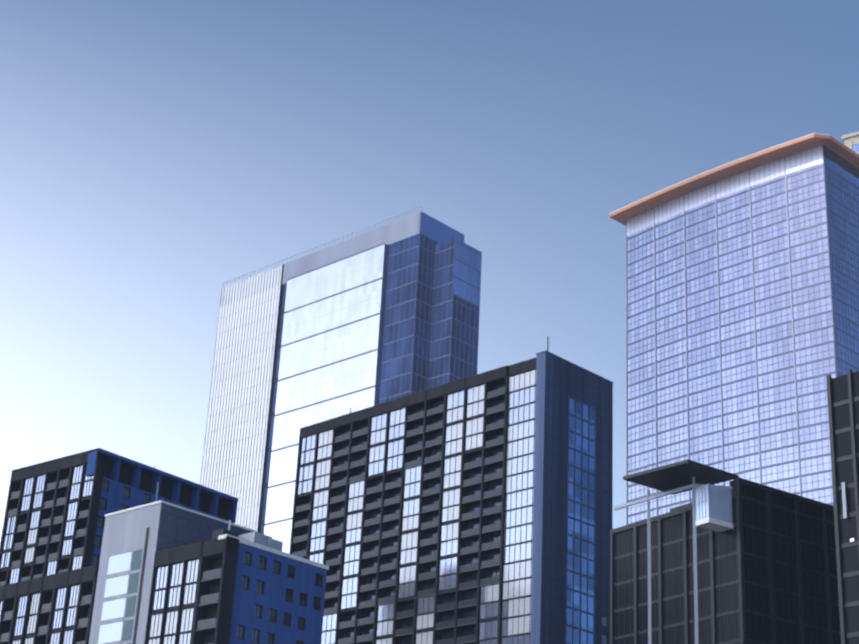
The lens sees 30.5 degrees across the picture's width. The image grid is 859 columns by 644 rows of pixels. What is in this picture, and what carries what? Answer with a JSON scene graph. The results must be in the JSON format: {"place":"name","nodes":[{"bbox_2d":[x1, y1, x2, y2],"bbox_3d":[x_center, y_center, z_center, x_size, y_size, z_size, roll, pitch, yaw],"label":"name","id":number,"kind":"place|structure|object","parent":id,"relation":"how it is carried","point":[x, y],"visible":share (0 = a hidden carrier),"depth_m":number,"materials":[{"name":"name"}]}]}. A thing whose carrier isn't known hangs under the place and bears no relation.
{"place":"outdoors","nodes":[
{"label":"outdoors","id":0,"kind":"place"},
{"bbox_2d":[0,0,858,540],"label":"sky","id":1,"kind":"structure","parent":0,"point":[156,155],"materials":[{"name":"blue"}]},
{"bbox_2d":[202,132,858,548],"bbox_3d":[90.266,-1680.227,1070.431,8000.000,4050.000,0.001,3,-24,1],"label":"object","id":2,"kind":"object","parent":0,"point":[626,330],"depth_m":338.50,"materials":[{"name":"blue glass"}]},
{"label":"ground","id":3,"kind":"structure","parent":0,"visible":0},
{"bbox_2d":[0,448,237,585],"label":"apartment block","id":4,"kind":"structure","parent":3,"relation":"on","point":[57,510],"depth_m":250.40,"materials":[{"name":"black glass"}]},
{"bbox_2d":[0,500,328,643],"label":"apartment slab","id":5,"kind":"structure","parent":3,"relation":"on","point":[163,572],"depth_m":197.74,"materials":[{"name":"grey concrete"}]},
{"bbox_2d":[200,206,481,552],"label":"office tower","id":6,"kind":"structure","parent":3,"relation":"on","point":[414,280],"depth_m":363.77,"materials":[{"name":"blue mirror"}]},
{"bbox_2d":[289,336,613,643],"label":"apartment tower","id":7,"kind":"structure","parent":3,"relation":"on","point":[476,509],"depth_m":269.13,"materials":[{"name":"black glass"}]},
{"bbox_2d":[610,459,840,643],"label":"black glass block","id":8,"kind":"structure","parent":3,"relation":"on","point":[738,560],"depth_m":220.02,"materials":[{"name":"black glass"}]},
{"bbox_2d":[610,133,858,524],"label":"mirror tower","id":9,"kind":"structure","parent":3,"relation":"on","point":[820,159],"depth_m":399.76,"materials":[{"name":"blue glass"}]},
{"bbox_2d":[826,368,858,643],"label":"black tower","id":10,"kind":"structure","parent":3,"relation":"on","point":[843,402],"depth_m":211.66,"materials":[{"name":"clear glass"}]},
{"bbox_2d":[841,131,858,153],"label":"building","id":11,"kind":"structure","parent":3,"relation":"on","point":[851,139],"depth_m":526.32,"materials":[{"name":"beige concrete"}]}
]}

